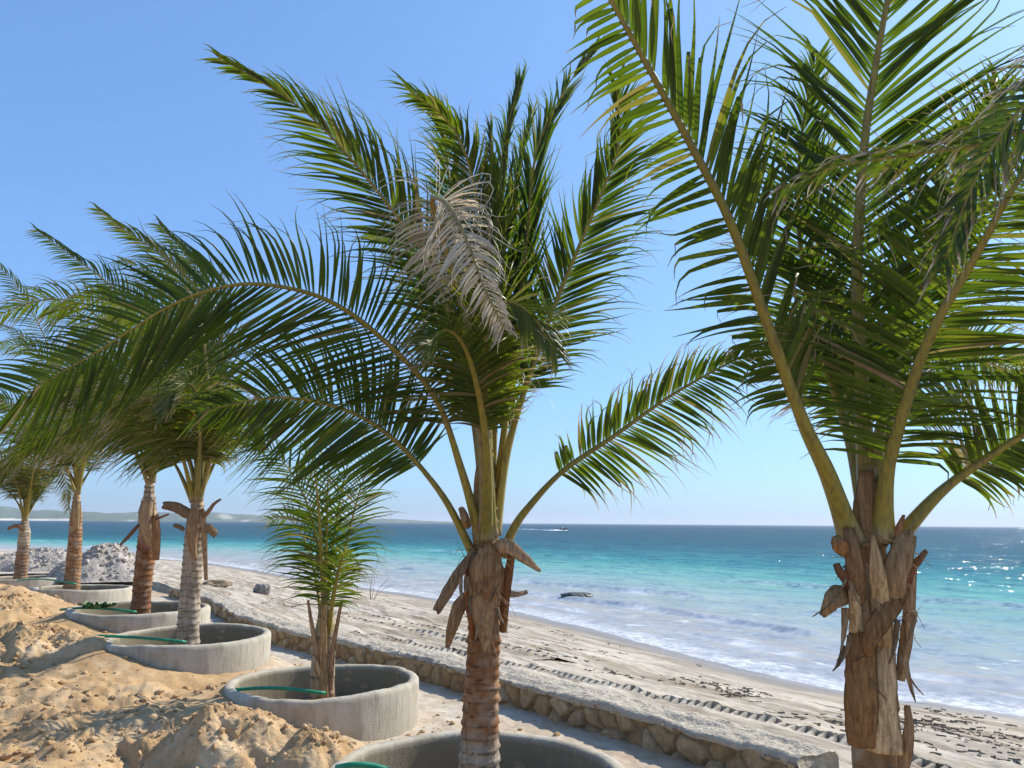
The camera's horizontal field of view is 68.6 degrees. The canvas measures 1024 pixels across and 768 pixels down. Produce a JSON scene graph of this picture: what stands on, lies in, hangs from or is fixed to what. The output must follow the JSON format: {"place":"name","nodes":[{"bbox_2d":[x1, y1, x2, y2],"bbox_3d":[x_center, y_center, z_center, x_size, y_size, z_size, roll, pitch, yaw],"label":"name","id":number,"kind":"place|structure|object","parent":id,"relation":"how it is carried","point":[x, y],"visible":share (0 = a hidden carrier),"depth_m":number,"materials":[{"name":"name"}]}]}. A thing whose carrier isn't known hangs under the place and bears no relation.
{"place":"outdoors","nodes":[
{"label":"outdoors","id":0,"kind":"place"},
{"bbox_2d":[0,506,452,522],"bbox_3d":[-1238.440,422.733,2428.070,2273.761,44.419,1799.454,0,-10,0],"label":"hills","id":1,"kind":"structure","parent":0,"point":[9,513],"depth_m":2211.33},
{"bbox_2d":[0,572,704,767],"bbox_3d":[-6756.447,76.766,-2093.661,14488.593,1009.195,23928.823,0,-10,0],"label":"sandy ground","id":2,"kind":"structure","parent":0,"point":[128,678],"depth_m":7.18,"materials":[{"name":"beige sand"}]},
{"bbox_2d":[0,593,52,617],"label":"sand mound","id":3,"kind":"object","parent":2,"relation":"on","point":[17,601],"visible":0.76,"depth_m":10.96,"materials":[{"name":"beige sand"}]},
{"bbox_2d":[0,575,62,588],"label":"planter ring","id":4,"kind":"object","parent":2,"relation":"on","point":[10,580],"visible":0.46,"depth_m":18.07,"materials":[{"name":"concrete"}]},
{"bbox_2d":[0,324,72,578],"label":"palm tree","id":5,"kind":"object","parent":2,"relation":"on","point":[28,487],"visible":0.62,"depth_m":18.61,"materials":[{"name":"green plant"}]},
{"bbox_2d":[0,622,115,667],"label":"sand mound","id":6,"kind":"object","parent":2,"relation":"on","point":[39,655],"visible":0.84,"depth_m":8.45,"materials":[{"name":"beige sand"}]},
{"bbox_2d":[0,263,122,589],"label":"palm tree","id":7,"kind":"object","parent":2,"relation":"on","point":[73,566],"visible":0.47,"depth_m":15.58,"materials":[{"name":"green plant"}]},
{"bbox_2d":[30,584,132,605],"bbox_3d":[-8.962,4.529,15.602,1.905,0.647,1.899,0,-10,0],"label":"planter ring","id":8,"kind":"object","parent":2,"relation":"on","point":[92,593],"visible":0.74,"depth_m":15.09,"materials":[{"name":"concrete"}]},
{"bbox_2d":[17,578,76,584],"bbox_3d":[-9.715,4.128,15.708,1.674,0.088,0.179,-4,-11,22],"label":"hose","id":9,"kind":"object","parent":8,"relation":"on","point":[47,579],"visible":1,"depth_m":15.77,"materials":[{"name":"green rubber"}]},
{"bbox_2d":[0,221,200,613],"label":"palm tree","id":10,"kind":"object","parent":2,"relation":"on","point":[148,543],"visible":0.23,"depth_m":10.86,"materials":[{"name":"green plant"}]},
{"bbox_2d":[65,600,210,633],"bbox_3d":[-5.385,3.529,10.825,1.902,0.641,1.895,0,-10,0],"label":"planter ring","id":11,"kind":"object","parent":2,"relation":"on","point":[163,613],"visible":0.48,"depth_m":10.13,"materials":[{"name":"concrete"}]},
{"bbox_2d":[77,600,116,608],"bbox_3d":[-5.846,3.097,10.530,0.507,0.108,0.366,0,-10,0],"label":"weed tuft","id":12,"kind":"object","parent":11,"relation":"on","point":[89,605],"visible":1,"depth_m":10.48,"materials":[{"name":"green plant"}]},
{"bbox_2d":[60,607,136,612],"bbox_3d":[-5.835,3.184,10.565,1.064,0.096,0.102,1,-11,-3],"label":"hose","id":13,"kind":"object","parent":11,"relation":"on","point":[112,609],"visible":0.91,"depth_m":10.55,"materials":[{"name":"green rubber"}]},
{"bbox_2d":[35,201,275,644],"bbox_3d":[-4.280,0.570,9.101,2.982,5.543,2.609,6,-12,-28],"label":"palm tree","id":14,"kind":"object","parent":2,"relation":"on","point":[174,425],"visible":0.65,"depth_m":9.09,"materials":[{"name":"green plant"}]},
{"bbox_2d":[105,623,270,674],"bbox_3d":[-3.946,3.360,9.139,1.901,0.640,1.904,0,-10,0],"label":"planter ring","id":15,"kind":"object","parent":2,"relation":"on","point":[220,648],"visible":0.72,"depth_m":8.65,"materials":[{"name":"concrete"}]},
{"bbox_2d":[97,635,186,643],"bbox_3d":[-4.546,3.021,8.882,1.350,0.112,0.099,1,-11,-2],"label":"hose","id":16,"kind":"object","parent":15,"relation":"on","point":[145,638],"visible":0.71,"depth_m":8.86,"materials":[{"name":"green rubber"}]},
{"bbox_2d":[117,703,364,767],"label":"sand mound","id":17,"kind":"object","parent":2,"relation":"on","point":[223,754],"visible":0.78,"depth_m":5.29,"materials":[{"name":"beige sand"}]},
{"bbox_2d":[0,585,559,767],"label":"soil clods","id":18,"kind":"object","parent":2,"relation":"on","point":[221,731],"visible":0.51,"depth_m":6.14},
{"bbox_2d":[264,729,354,767],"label":"sand mound","id":19,"kind":"object","parent":2,"relation":"on","point":[311,756],"visible":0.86,"depth_m":4.86,"materials":[{"name":"beige sand"}]},
{"bbox_2d":[234,423,406,699],"bbox_3d":[-1.969,1.871,7.608,1.760,2.929,1.538,0,-10,0],"label":"palm tree","id":20,"kind":"object","parent":2,"relation":"on","point":[324,632],"visible":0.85,"depth_m":7.53,"materials":[{"name":"green plant"}]},
{"bbox_2d":[223,664,418,740],"bbox_3d":[-1.899,3.273,7.525,1.904,0.647,1.899,0,-10,0],"label":"planter ring","id":21,"kind":"object","parent":2,"relation":"on","point":[371,702],"visible":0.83,"depth_m":7.05,"materials":[{"name":"concrete"}]},
{"bbox_2d":[235,686,325,694],"bbox_3d":[-2.262,2.971,7.266,0.903,0.099,0.105,1,-11,-4],"label":"hose","id":22,"kind":"object","parent":21,"relation":"on","point":[281,688],"visible":0.97,"depth_m":7.24,"materials":[{"name":"green rubber"}]},
{"bbox_2d":[0,35,779,767],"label":"palm tree","id":23,"kind":"object","parent":2,"relation":"on","point":[468,275],"visible":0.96,"depth_m":4.69,"materials":[{"name":"green plant"}]},
{"bbox_2d":[330,730,623,767],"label":"planter ring","id":24,"kind":"object","parent":2,"relation":"on","point":[441,749],"visible":0.83,"depth_m":5.42,"materials":[{"name":"concrete"}]},
{"bbox_2d":[335,762,390,767],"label":"hose","id":25,"kind":"object","parent":24,"relation":"on","point":[358,765],"visible":1,"depth_m":4.41,"materials":[{"name":"green rubber"}]},
{"bbox_2d":[168,586,838,767],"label":"stone wall","id":26,"kind":"structure","parent":2,"relation":"on","point":[700,739],"depth_m":7.41,"materials":[{"name":"beige stone"}]},
{"bbox_2d":[560,0,1023,767],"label":"palm tree","id":27,"kind":"object","parent":2,"relation":"on","point":[886,368],"visible":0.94,"depth_m":3.52,"materials":[{"name":"green plant"}]},
{"bbox_2d":[760,49,1023,305],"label":"palm tree","id":28,"kind":"object","parent":2,"relation":"on","point":[989,134],"visible":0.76,"depth_m":2.54,"materials":[{"name":"green plant"}]},
{"bbox_2d":[0,520,1023,716],"bbox_3d":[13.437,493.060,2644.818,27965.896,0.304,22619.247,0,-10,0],"label":"sea","id":29,"kind":"structure","parent":0,"point":[748,597],"depth_m":36.25,"materials":[{"name":"liquid"}]},
{"bbox_2d":[560,592,592,596],"bbox_3d":[2.444,8.010,28.286,1.270,0.308,0.662,0,-10,0],"label":"rock","id":30,"kind":"object","parent":29,"relation":"in","point":[583,594],"visible":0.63,"depth_m":28.15,"materials":[{"name":"grey stone"}]},
{"bbox_2d":[0,550,1023,767],"bbox_3d":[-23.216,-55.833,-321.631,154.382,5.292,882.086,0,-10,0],"label":"beach","id":31,"kind":"structure","parent":0,"point":[636,662],"depth_m":13.31,"materials":[{"name":"beige sand"}]},
{"bbox_2d":[0,550,66,571],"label":"rubble heap","id":32,"kind":"object","parent":31,"relation":"on","point":[4,564],"visible":0.48,"depth_m":21.45,"materials":[{"name":"grey gravel"}]},
{"bbox_2d":[0,542,155,580],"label":"rubble stones","id":33,"kind":"object","parent":31,"relation":"on","point":[98,547],"visible":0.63,"depth_m":19.50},
{"bbox_2d":[44,545,159,582],"bbox_3d":[-10.641,4.635,19.554,2.858,0.860,2.593,0,-10,0],"label":"rubble heap","id":34,"kind":"object","parent":31,"relation":"on","point":[124,574],"visible":0.62,"depth_m":18.89,"materials":[{"name":"grey gravel"}]},
{"bbox_2d":[202,579,232,587],"bbox_3d":[-9.718,6.588,24.638,1.107,0.312,0.743,0,-10,0],"label":"seaweed clump","id":35,"kind":"object","parent":31,"relation":"on","point":[220,583],"visible":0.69,"depth_m":24.52,"materials":[{"name":"beige plant"}]},
{"bbox_2d":[253,583,270,594],"bbox_3d":[-7.761,6.402,23.269,0.561,0.429,0.437,0,-10,0],"label":"rock","id":36,"kind":"object","parent":31,"relation":"on","point":[260,588],"visible":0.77,"depth_m":23.13,"materials":[{"name":"grey stone"}]},
{"bbox_2d":[370,570,392,599],"bbox_3d":[-4.431,6.844,25.145,0.793,1.154,0.407,9,-13,-38],"label":"twig","id":37,"kind":"object","parent":31,"relation":"on","point":[378,589],"visible":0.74,"depth_m":25.05,"materials":[{"name":"grey wood"}]},
{"bbox_2d":[333,610,467,637],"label":"tread marks","id":38,"kind":"object","parent":31,"relation":"on","point":[379,618],"visible":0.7,"depth_m":17.04},
{"bbox_2d":[314,613,575,662],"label":"tread marks","id":39,"kind":"object","parent":31,"relation":"on","point":[392,628],"visible":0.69,"depth_m":14.87},
{"bbox_2d":[262,593,1023,765],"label":"seaweed litter","id":40,"kind":"object","parent":31,"relation":"on","point":[730,694],"visible":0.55,"depth_m":9.48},
{"bbox_2d":[343,630,951,767],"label":"tread marks","id":41,"kind":"object","parent":31,"relation":"on","point":[805,734],"visible":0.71,"depth_m":8.41},
{"bbox_2d":[0,0,1023,526],"label":"sky","id":42,"kind":"structure","parent":0,"point":[108,104],"materials":[{"name":"blue"}]}
]}

